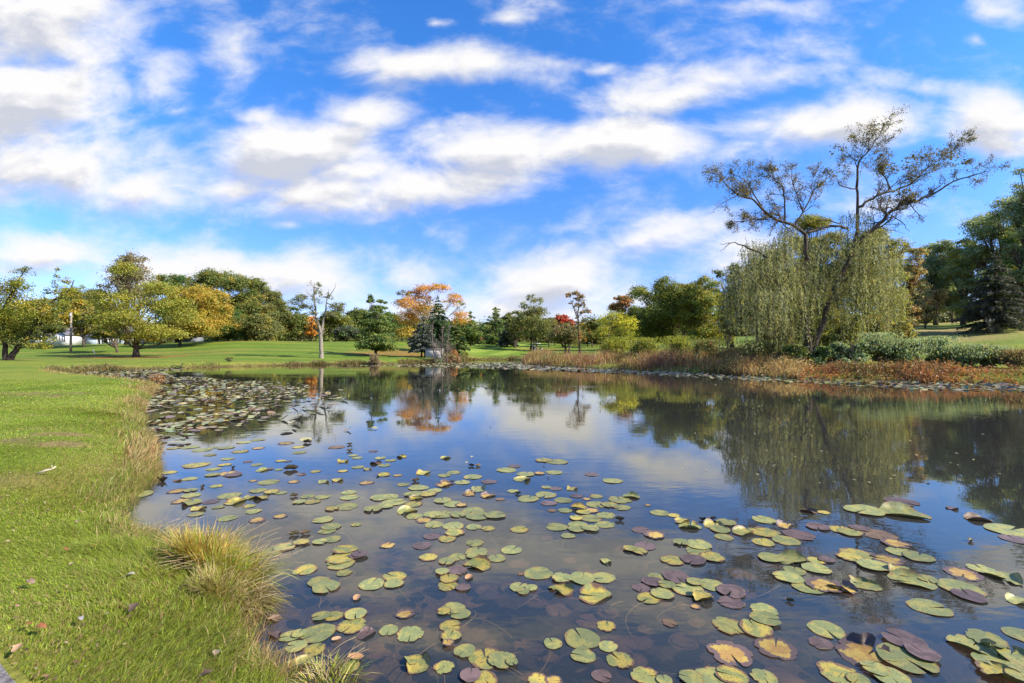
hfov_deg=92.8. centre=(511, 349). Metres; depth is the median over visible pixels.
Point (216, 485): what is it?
lily pad
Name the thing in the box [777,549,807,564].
lily pad
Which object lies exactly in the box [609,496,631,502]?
lily pad
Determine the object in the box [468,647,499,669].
lily pad
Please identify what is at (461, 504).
lily pad
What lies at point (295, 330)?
oak tree
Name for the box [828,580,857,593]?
lily pad
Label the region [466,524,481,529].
lily pad
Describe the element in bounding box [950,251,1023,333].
cedar tree
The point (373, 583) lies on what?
lily pad
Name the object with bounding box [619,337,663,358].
shrub
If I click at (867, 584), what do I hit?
lily pad
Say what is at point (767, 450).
floating specks
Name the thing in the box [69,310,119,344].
broadleaf tree
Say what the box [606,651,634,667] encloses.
lily pad
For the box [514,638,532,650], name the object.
sunken lily pad
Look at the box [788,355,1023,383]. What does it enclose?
rust ferns
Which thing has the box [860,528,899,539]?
lily pad
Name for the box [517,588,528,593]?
lily pad
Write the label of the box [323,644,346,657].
sunken lily pad
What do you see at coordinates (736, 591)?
lily pad
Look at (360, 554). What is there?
lily pad
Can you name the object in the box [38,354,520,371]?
shore weeds
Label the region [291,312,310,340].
broadleaf tree
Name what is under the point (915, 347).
shrub
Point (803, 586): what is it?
lily pad
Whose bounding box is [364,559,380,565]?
sunken lily pad
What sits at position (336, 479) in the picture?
lily pad
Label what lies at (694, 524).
lily pad
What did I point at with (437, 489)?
lily pad
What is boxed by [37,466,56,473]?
stick
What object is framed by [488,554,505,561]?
lily pad
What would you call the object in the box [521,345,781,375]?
red reeds
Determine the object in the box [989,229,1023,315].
broadleaf tree
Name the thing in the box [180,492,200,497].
lily pad
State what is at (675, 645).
sunken lily pad
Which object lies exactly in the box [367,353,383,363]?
reed clump
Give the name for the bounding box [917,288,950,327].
broadleaf tree
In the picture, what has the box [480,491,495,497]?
lily pad
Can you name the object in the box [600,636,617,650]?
sunken lily pad
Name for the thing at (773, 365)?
tan bank reeds
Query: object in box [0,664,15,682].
cart path
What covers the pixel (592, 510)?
lily pad
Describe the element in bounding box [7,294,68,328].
broadleaf tree
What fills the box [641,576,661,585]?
lily pad
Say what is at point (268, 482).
lily pad
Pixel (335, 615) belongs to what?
lily pad
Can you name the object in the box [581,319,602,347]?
broadleaf tree
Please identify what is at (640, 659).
sunken lily pad
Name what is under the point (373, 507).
lily pad
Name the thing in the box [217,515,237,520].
lily pad
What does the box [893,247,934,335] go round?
broadleaf tree
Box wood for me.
[0,299,1021,344]
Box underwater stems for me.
[163,494,1023,682]
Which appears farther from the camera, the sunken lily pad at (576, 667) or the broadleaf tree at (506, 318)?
the broadleaf tree at (506, 318)
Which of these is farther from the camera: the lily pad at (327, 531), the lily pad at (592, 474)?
the lily pad at (592, 474)
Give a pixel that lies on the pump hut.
(428, 353)
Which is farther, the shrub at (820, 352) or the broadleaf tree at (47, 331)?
the broadleaf tree at (47, 331)
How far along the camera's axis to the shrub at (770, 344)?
33.93 m
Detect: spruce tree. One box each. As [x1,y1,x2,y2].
[406,313,440,356]
[421,296,460,352]
[445,318,470,359]
[479,323,489,341]
[496,321,518,346]
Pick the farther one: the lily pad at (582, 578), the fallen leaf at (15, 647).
the lily pad at (582, 578)
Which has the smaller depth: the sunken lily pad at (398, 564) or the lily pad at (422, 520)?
the sunken lily pad at (398, 564)
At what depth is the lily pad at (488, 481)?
6.28 m
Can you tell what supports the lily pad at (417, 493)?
on the pond water
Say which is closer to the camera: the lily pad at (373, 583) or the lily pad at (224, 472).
the lily pad at (373, 583)
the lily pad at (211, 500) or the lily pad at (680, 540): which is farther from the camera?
the lily pad at (211, 500)
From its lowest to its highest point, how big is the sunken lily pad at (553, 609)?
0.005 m
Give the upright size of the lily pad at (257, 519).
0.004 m
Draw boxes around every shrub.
[445,349,459,362]
[593,336,633,357]
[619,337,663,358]
[650,335,702,356]
[683,338,730,361]
[711,347,744,360]
[716,339,793,361]
[768,344,813,363]
[804,345,842,366]
[829,337,870,366]
[846,331,911,363]
[863,336,945,362]
[910,335,973,364]
[939,343,1003,367]
[979,345,1016,367]
[992,348,1023,367]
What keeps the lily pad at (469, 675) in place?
on the pond water
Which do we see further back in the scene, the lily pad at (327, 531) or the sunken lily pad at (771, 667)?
the lily pad at (327, 531)
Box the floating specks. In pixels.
[465,377,999,485]
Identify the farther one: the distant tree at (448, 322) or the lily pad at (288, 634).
the distant tree at (448, 322)
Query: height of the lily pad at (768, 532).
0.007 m
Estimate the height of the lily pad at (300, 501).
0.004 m
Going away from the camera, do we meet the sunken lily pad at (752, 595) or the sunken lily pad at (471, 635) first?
the sunken lily pad at (471, 635)
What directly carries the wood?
on the ground at (742, 483)
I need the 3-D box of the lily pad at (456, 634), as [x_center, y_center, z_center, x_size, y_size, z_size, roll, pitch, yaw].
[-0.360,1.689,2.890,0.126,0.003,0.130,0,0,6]
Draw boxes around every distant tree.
[396,319,433,339]
[431,320,467,336]
[519,325,537,342]
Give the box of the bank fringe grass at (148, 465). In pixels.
[38,368,325,682]
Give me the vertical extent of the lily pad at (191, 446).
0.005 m
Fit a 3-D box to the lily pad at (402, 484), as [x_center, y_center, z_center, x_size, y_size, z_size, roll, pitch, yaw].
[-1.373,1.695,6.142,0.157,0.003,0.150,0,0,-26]
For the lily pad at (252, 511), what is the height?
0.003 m
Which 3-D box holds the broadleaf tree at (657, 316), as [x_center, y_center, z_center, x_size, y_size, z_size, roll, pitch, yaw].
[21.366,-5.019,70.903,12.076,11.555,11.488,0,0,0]
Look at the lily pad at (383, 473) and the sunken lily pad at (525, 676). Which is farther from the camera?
the lily pad at (383, 473)
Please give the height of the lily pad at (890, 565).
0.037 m
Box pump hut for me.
[425,349,442,358]
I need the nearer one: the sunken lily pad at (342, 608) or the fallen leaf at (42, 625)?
the fallen leaf at (42, 625)
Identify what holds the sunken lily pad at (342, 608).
on the pond water
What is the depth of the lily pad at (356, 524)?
4.73 m
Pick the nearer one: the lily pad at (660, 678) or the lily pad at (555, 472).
the lily pad at (660, 678)
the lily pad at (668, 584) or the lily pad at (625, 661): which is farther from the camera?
the lily pad at (668, 584)
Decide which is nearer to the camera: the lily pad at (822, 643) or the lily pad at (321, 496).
the lily pad at (822, 643)
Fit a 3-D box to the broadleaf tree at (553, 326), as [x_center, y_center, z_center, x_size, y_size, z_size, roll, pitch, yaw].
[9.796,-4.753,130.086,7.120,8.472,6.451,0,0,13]
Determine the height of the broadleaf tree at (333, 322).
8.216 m
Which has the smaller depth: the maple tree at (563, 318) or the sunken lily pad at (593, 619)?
the sunken lily pad at (593, 619)
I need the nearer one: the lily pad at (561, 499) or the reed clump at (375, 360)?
the lily pad at (561, 499)
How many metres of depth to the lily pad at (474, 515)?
4.97 m
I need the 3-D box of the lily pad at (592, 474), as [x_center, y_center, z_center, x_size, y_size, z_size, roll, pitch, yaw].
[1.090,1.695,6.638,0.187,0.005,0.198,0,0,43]
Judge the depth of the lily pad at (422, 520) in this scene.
4.84 m
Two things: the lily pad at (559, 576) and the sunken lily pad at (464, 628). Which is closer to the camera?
the sunken lily pad at (464, 628)
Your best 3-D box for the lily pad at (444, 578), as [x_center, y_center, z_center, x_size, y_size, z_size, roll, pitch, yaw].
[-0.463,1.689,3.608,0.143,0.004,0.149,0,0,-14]
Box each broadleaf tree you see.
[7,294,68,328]
[27,309,66,346]
[53,285,107,326]
[55,298,94,346]
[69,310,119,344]
[75,258,206,356]
[75,303,128,351]
[148,273,197,342]
[163,283,236,345]
[208,307,248,341]
[231,312,288,340]
[242,287,296,340]
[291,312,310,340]
[304,316,317,341]
[315,311,355,341]
[330,324,360,341]
[345,306,372,340]
[375,310,407,336]
[448,319,468,337]
[497,314,514,328]
[503,310,526,347]
[510,294,554,350]
[538,317,557,346]
[546,322,584,353]
[579,323,593,346]
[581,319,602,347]
[594,309,641,346]
[594,326,609,341]
[606,295,635,339]
[621,273,694,348]
[626,305,644,339]
[672,282,692,335]
[673,273,734,346]
[711,262,752,347]
[719,308,740,346]
[728,252,792,333]
[783,212,849,333]
[832,223,923,335]
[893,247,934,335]
[914,301,952,323]
[915,238,964,324]
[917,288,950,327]
[926,236,993,324]
[933,273,972,321]
[953,191,1023,313]
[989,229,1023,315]
[999,167,1023,299]
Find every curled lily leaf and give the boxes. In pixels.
[157,476,166,481]
[284,464,298,468]
[288,530,298,534]
[300,529,310,533]
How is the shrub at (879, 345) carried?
on the ground at (742, 483)
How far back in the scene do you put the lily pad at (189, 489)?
5.90 m
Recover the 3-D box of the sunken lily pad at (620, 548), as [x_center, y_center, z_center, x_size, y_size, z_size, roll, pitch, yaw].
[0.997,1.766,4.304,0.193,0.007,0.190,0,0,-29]
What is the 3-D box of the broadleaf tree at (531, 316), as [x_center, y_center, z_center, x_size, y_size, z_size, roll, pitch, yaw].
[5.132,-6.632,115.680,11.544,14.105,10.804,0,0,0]
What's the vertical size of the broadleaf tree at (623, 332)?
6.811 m
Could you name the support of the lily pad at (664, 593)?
on the pond water
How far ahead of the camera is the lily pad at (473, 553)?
4.05 m
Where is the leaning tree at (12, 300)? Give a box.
[0,266,85,360]
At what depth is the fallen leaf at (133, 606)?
2.72 m
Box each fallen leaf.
[11,643,22,651]
[26,578,34,583]
[33,622,46,627]
[128,603,138,611]
[197,669,211,677]
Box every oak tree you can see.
[179,266,248,340]
[214,272,282,340]
[274,305,305,340]
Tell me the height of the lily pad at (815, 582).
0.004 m
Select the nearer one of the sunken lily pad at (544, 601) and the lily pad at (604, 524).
the sunken lily pad at (544, 601)
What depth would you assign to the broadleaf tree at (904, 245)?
48.04 m
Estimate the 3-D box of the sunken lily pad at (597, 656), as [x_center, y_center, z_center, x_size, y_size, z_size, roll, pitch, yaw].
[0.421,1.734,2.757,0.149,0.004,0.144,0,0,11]
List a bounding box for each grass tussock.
[110,516,205,544]
[141,514,281,581]
[176,557,306,627]
[186,530,312,594]
[285,637,375,682]
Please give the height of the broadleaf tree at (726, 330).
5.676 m
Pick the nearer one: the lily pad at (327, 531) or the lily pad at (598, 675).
the lily pad at (598, 675)
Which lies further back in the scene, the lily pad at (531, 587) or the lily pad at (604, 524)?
the lily pad at (604, 524)
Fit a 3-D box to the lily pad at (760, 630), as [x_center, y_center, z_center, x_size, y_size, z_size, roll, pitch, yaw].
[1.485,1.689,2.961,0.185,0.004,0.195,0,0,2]
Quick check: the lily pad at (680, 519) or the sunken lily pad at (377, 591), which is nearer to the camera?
the sunken lily pad at (377, 591)
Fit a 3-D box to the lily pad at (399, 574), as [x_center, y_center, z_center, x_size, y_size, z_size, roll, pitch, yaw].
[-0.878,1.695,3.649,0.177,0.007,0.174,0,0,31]
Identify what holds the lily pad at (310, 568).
on the pond water
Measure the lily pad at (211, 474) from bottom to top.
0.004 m
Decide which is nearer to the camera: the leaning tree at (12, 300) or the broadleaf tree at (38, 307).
the leaning tree at (12, 300)
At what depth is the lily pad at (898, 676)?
2.52 m
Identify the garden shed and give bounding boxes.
[183,334,204,341]
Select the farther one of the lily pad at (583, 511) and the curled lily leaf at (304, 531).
the lily pad at (583, 511)
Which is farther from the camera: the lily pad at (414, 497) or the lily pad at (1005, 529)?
the lily pad at (414, 497)
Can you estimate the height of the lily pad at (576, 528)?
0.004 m
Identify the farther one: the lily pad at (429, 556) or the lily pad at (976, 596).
the lily pad at (429, 556)
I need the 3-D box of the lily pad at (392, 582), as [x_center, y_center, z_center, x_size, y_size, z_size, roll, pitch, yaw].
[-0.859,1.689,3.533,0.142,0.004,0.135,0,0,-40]
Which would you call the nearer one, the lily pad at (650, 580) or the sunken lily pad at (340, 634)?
the sunken lily pad at (340, 634)
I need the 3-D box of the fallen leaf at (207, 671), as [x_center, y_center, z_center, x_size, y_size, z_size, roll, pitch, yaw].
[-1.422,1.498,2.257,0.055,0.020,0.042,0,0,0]
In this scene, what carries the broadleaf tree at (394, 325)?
on the ground at (742, 483)
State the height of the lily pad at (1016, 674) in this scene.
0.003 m
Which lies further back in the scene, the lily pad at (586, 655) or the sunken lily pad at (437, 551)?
the sunken lily pad at (437, 551)
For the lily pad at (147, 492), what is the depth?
5.75 m
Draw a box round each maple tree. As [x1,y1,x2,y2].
[390,283,471,338]
[555,313,575,346]
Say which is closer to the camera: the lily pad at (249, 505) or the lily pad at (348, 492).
the lily pad at (249, 505)
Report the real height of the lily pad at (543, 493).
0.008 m
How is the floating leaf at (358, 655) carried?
on the pond water
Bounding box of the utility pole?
[69,312,71,352]
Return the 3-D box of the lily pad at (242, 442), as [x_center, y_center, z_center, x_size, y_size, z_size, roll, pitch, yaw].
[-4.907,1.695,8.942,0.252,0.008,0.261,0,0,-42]
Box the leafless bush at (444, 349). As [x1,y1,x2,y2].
[428,323,457,361]
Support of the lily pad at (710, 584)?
on the pond water
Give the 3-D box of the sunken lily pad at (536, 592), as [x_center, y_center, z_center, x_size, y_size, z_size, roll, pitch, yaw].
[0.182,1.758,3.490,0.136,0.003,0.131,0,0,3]
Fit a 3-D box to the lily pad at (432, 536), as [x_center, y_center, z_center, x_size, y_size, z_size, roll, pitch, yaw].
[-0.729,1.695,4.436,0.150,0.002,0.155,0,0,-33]
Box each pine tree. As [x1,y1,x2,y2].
[353,294,399,354]
[458,311,485,345]
[482,307,504,344]
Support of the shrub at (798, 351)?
on the ground at (742, 483)
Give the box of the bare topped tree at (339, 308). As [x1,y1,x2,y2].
[287,280,346,357]
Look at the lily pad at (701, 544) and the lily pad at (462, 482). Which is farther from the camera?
the lily pad at (462, 482)
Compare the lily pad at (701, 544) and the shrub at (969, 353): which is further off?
the shrub at (969, 353)
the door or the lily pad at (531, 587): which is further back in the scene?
the door
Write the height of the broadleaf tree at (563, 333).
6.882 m
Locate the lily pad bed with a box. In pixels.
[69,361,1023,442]
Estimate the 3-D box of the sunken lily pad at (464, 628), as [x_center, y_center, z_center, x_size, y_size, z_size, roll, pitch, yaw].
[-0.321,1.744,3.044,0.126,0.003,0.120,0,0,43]
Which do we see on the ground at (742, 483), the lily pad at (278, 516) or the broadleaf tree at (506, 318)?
the broadleaf tree at (506, 318)
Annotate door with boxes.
[434,351,439,358]
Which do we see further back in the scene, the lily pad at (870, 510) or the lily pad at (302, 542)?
the lily pad at (870, 510)
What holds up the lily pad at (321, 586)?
on the pond water
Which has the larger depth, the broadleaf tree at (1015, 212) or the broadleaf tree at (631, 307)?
the broadleaf tree at (631, 307)
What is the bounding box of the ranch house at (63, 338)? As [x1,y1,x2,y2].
[35,327,82,345]
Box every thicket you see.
[742,311,800,350]
[784,298,834,357]
[813,305,870,359]
[862,313,920,340]
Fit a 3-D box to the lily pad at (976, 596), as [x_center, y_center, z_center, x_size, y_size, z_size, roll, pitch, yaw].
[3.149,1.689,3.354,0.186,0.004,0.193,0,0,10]
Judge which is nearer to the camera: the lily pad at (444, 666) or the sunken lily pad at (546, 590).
the lily pad at (444, 666)
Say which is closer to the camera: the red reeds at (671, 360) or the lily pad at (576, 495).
the lily pad at (576, 495)
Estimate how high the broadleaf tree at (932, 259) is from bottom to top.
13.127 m
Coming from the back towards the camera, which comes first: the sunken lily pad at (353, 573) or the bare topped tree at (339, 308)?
the bare topped tree at (339, 308)
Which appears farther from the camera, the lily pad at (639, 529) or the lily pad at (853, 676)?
the lily pad at (639, 529)
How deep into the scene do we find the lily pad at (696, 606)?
3.22 m
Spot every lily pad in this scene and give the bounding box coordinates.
[131,490,153,496]
[163,471,177,473]
[166,488,187,492]
[170,498,189,503]
[180,445,199,448]
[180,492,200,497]
[181,462,210,467]
[181,499,202,504]
[182,477,197,479]
[182,488,197,491]
[187,512,203,515]
[190,505,206,510]
[191,448,212,451]
[202,499,219,503]
[204,473,220,475]
[206,467,221,469]
[209,484,222,487]
[212,505,224,508]
[217,446,233,448]
[217,492,241,498]
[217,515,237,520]
[219,471,237,475]
[223,472,241,475]
[223,496,245,504]
[231,449,248,452]
[236,441,251,443]
[243,504,255,507]
[245,509,261,513]
[248,517,265,522]
[249,488,266,492]
[253,493,268,498]
[256,467,267,471]
[257,479,279,484]
[259,548,280,556]
[263,489,279,492]
[267,614,281,621]
[268,631,281,637]
[272,514,287,518]
[273,543,294,549]
[278,441,294,444]
[279,630,298,640]
[282,572,308,582]
[285,640,307,651]
[286,654,314,671]
[291,629,307,636]
[292,499,305,503]
[292,564,317,574]
[293,538,309,543]
[295,660,318,676]
[300,494,314,497]
[300,607,320,616]
[300,623,335,642]
[302,643,325,655]
[304,499,320,503]
[307,576,329,585]
[312,516,333,522]
[312,538,326,543]
[312,580,339,592]
[312,611,330,619]
[315,495,330,498]
[318,529,335,533]
[319,585,347,598]
[321,523,341,529]
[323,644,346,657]
[324,570,350,580]
[325,506,339,510]
[325,535,340,541]
[325,552,353,563]
[325,611,343,620]
[326,605,349,616]
[327,560,354,569]
[328,618,346,630]
[329,445,344,448]
[330,637,348,646]
[332,478,342,481]
[332,544,357,552]
[334,630,349,636]
[335,617,365,633]
[336,503,357,509]
[336,569,352,575]
[337,458,348,462]
[339,660,359,673]
[340,494,358,499]
[340,569,355,578]
[341,490,356,494]
[341,673,355,682]
[344,608,366,619]
[346,640,354,647]
[349,551,364,557]
[351,522,360,525]
[352,550,367,556]
[357,626,375,638]
[358,577,383,589]
[359,481,373,484]
[359,602,383,614]
[361,668,381,681]
[364,505,382,510]
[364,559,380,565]
[365,642,394,659]
[370,460,381,463]
[370,494,390,499]
[371,588,386,595]
[375,605,392,614]
[377,463,389,466]
[378,472,389,475]
[378,503,392,507]
[379,541,395,547]
[379,624,397,634]
[381,591,393,596]
[382,498,406,504]
[383,571,406,580]
[384,494,397,499]
[384,578,403,587]
[391,607,413,619]
[392,561,406,566]
[395,609,414,617]
[397,483,408,485]
[397,505,417,513]
[397,626,423,641]
[404,491,422,495]
[404,501,422,506]
[404,651,429,673]
[406,513,422,518]
[408,485,428,489]
[408,495,422,499]
[413,542,431,549]
[413,565,433,573]
[415,517,431,522]
[416,469,429,474]
[419,553,437,560]
[420,490,437,495]
[423,511,442,517]
[423,533,439,539]
[425,521,443,527]
[429,488,441,491]
[430,547,445,554]
[433,660,454,673]
[434,497,450,502]
[435,479,452,486]
[435,511,451,517]
[435,568,448,573]
[436,637,464,651]
[437,607,450,613]
[438,474,449,476]
[438,535,456,542]
[438,582,457,590]
[439,557,454,563]
[439,619,460,630]
[440,574,458,582]
[441,629,461,640]
[442,522,463,528]
[442,602,465,613]
[442,638,453,645]
[444,501,459,506]
[444,528,464,535]
[447,471,459,473]
[449,553,465,560]
[449,565,466,574]
[450,511,466,516]
[451,608,470,618]
[452,624,469,633]
[454,480,469,483]
[454,644,474,656]
[455,502,466,505]
[456,583,470,590]
[460,668,480,681]
[461,627,489,642]
[462,507,483,512]
[462,555,490,570]
[463,489,475,495]
[464,474,481,478]
[464,596,484,607]
[465,547,487,554]
[465,549,486,557]
[465,633,485,645]
[466,512,486,519]
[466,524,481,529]
[466,539,483,546]
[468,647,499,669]
[471,485,485,491]
[473,670,497,682]
[474,584,495,593]
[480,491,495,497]
[481,479,496,483]
[481,526,494,530]
[482,647,503,656]
[485,511,505,517]
[487,549,502,555]
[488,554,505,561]
[488,651,515,667]
[489,585,503,593]
[497,467,515,472]
[501,545,521,553]
[501,580,523,593]
[506,657,517,664]
[508,559,529,567]
[510,526,528,532]
[510,582,527,591]
[513,476,530,480]
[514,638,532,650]
[517,472,534,475]
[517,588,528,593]
[517,671,533,682]
[518,495,538,501]
[523,642,545,654]
[524,566,552,578]
[525,584,536,590]
[525,594,548,606]
[527,672,546,682]
[528,591,546,599]
[530,585,555,597]
[532,645,560,661]
[535,491,556,497]
[536,458,552,461]
[541,501,556,504]
[541,535,553,539]
[544,638,561,648]
[545,470,562,473]
[545,675,562,682]
[546,459,567,463]
[546,523,567,530]
[546,602,573,616]
[548,581,573,595]
[550,486,561,489]
[552,572,573,581]
[554,497,571,502]
[558,508,571,511]
[559,655,588,672]
[561,533,574,537]
[563,557,576,562]
[564,628,599,649]
[567,485,577,490]
[567,526,584,531]
[567,588,592,601]
[568,521,587,525]
[569,580,580,586]
[570,494,582,497]
[570,502,587,508]
[570,515,583,519]
[571,572,594,584]
[571,649,595,662]
[573,649,599,663]
[575,613,602,628]
[576,509,590,513]
[577,565,597,573]
[579,583,611,603]
[581,514,600,521]
[582,524,598,530]
[585,472,598,475]
[586,501,604,507]
[586,508,598,512]
[589,494,602,497]
[591,669,611,682]
[593,572,615,582]
[595,521,614,527]
[596,512,615,518]
[596,606,619,618]
[597,620,615,631]
[598,641,617,651]
[600,558,610,563]
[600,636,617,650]
[601,502,617,506]
[603,478,622,482]
[603,607,617,614]
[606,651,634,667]
[608,635,639,653]
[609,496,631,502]
[613,505,630,509]
[613,545,634,554]
[623,491,639,497]
[623,545,636,550]
[628,652,647,669]
[630,599,651,609]
[630,634,653,650]
[630,666,658,682]
[632,526,649,532]
[632,583,649,591]
[633,547,647,553]
[634,541,655,549]
[637,592,660,603]
[637,625,651,632]
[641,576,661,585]
[643,531,664,538]
[643,560,670,571]
[647,573,664,579]
[650,510,668,515]
[651,587,674,598]
[656,615,671,624]
[656,675,672,682]
[658,580,675,587]
[658,598,675,606]
[660,555,684,564]
[662,570,689,582]
[662,619,677,626]
[663,568,686,573]
[667,513,679,516]
[668,633,698,649]
[671,634,696,647]
[673,538,688,544]
[673,581,703,595]
[674,517,689,522]
[676,601,695,611]
[678,520,701,528]
[679,669,703,682]
[680,554,705,564]
[686,546,710,554]
[687,577,704,584]
[687,618,709,628]
[688,539,711,548]
[690,603,700,608]
[692,589,713,600]
[695,666,727,682]
[699,551,725,561]
[699,579,722,590]
[703,518,726,528]
[703,588,721,595]
[706,640,752,666]
[710,526,730,532]
[712,617,745,634]
[714,534,733,540]
[715,518,736,524]
[715,665,749,682]
[716,584,745,597]
[718,596,745,608]
[726,568,757,580]
[730,569,755,580]
[732,525,752,534]
[739,619,772,637]
[742,588,757,598]
[748,526,780,536]
[749,611,781,625]
[750,603,778,614]
[750,668,777,682]
[751,538,774,546]
[751,558,782,568]
[752,515,775,523]
[754,636,797,659]
[758,552,785,561]
[764,665,792,674]
[765,670,805,682]
[772,535,800,544]
[772,571,803,582]
[776,520,792,528]
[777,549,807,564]
[782,529,815,539]
[783,566,806,574]
[791,580,824,593]
[793,546,822,556]
[801,508,817,513]
[801,562,831,573]
[805,577,844,591]
[806,522,830,529]
[807,557,825,563]
[807,620,845,638]
[808,636,833,648]
[816,660,857,682]
[818,510,829,513]
[819,556,834,561]
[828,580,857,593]
[829,525,852,532]
[833,593,863,603]
[833,658,859,669]
[835,551,863,560]
[835,632,894,665]
[837,528,863,535]
[839,548,875,559]
[843,504,886,515]
[846,672,870,682]
[848,525,870,530]
[849,575,882,590]
[856,558,893,570]
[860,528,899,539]
[860,660,890,675]
[865,615,907,635]
[870,554,905,564]
[872,666,911,682]
[876,643,939,673]
[878,501,931,519]
[880,538,911,547]
[881,628,928,648]
[883,497,919,505]
[885,546,918,555]
[887,568,937,589]
[888,563,912,575]
[903,550,935,561]
[904,644,941,661]
[905,598,953,615]
[919,574,939,582]
[937,578,986,595]
[942,566,983,580]
[946,634,997,654]
[951,588,987,602]
[963,512,992,521]
[965,628,1008,647]
[966,564,998,574]
[971,651,1023,671]
[974,660,1023,682]
[981,641,1023,665]
[982,571,1022,584]
[983,523,1023,536]
[983,583,1010,592]
[998,534,1023,543]
[1001,627,1023,640]
[1004,666,1023,680]
[1005,592,1023,603]
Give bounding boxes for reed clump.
[224,357,233,361]
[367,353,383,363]
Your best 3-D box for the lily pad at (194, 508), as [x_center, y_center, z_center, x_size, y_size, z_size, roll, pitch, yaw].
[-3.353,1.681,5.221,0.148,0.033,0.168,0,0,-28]
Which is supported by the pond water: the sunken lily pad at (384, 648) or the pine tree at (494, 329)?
the sunken lily pad at (384, 648)
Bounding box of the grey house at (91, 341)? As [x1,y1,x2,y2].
[84,327,144,343]
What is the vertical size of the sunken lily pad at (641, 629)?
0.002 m
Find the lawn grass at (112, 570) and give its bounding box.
[0,379,303,682]
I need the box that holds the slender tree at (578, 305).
[565,291,591,354]
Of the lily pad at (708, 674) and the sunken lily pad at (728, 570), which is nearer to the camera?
the lily pad at (708, 674)
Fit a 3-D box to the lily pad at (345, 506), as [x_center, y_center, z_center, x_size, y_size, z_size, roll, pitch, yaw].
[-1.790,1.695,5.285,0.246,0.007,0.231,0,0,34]
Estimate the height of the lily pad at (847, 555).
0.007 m
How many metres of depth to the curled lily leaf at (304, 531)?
4.49 m
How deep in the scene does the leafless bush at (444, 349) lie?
63.87 m
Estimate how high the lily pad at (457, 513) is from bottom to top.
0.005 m
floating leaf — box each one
[348,652,363,658]
[353,594,360,599]
[465,574,472,578]
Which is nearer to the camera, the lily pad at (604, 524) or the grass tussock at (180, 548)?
the grass tussock at (180, 548)
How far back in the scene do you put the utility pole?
83.86 m
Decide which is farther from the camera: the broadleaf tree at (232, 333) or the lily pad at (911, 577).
the broadleaf tree at (232, 333)
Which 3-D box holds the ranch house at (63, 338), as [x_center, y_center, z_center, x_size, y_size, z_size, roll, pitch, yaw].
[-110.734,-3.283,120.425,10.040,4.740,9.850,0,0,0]
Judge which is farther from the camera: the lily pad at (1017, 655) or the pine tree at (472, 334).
the pine tree at (472, 334)
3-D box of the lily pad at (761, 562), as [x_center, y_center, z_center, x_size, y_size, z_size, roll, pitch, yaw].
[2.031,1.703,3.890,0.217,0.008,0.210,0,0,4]
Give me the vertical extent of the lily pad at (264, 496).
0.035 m
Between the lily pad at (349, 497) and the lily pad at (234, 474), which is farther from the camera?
the lily pad at (234, 474)
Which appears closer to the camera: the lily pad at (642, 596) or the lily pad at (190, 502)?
the lily pad at (642, 596)
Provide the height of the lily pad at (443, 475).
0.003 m
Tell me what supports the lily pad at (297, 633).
on the pond water
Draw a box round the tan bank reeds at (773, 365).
[698,349,821,378]
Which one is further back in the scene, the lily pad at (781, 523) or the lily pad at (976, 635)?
the lily pad at (781, 523)
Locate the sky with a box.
[0,0,1023,341]
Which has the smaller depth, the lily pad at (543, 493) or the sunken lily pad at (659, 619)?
the sunken lily pad at (659, 619)
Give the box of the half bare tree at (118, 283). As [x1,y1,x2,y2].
[94,248,155,344]
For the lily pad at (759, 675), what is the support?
on the pond water
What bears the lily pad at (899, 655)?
on the pond water
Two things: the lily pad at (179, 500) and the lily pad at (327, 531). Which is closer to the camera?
the lily pad at (327, 531)
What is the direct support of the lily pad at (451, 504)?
on the pond water
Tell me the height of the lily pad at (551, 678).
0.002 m
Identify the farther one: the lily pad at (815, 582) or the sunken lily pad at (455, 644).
the lily pad at (815, 582)
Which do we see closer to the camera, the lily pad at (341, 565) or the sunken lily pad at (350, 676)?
the sunken lily pad at (350, 676)
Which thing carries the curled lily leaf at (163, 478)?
on the pond water
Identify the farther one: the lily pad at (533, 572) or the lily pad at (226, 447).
the lily pad at (226, 447)
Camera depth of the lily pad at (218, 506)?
5.28 m
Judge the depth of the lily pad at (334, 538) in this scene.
4.38 m
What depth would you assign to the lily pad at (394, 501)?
5.45 m
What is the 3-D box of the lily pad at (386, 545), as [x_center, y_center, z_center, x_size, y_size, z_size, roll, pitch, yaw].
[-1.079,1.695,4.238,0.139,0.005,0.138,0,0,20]
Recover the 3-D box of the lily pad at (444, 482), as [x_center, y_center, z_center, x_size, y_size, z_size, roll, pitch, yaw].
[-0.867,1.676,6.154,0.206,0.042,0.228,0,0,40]
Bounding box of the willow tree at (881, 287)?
[701,104,1012,365]
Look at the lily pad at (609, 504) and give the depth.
5.33 m
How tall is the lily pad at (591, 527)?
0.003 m
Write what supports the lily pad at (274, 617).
on the pond water
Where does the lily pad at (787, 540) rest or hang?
on the pond water
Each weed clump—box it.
[146,374,166,384]
[170,363,184,368]

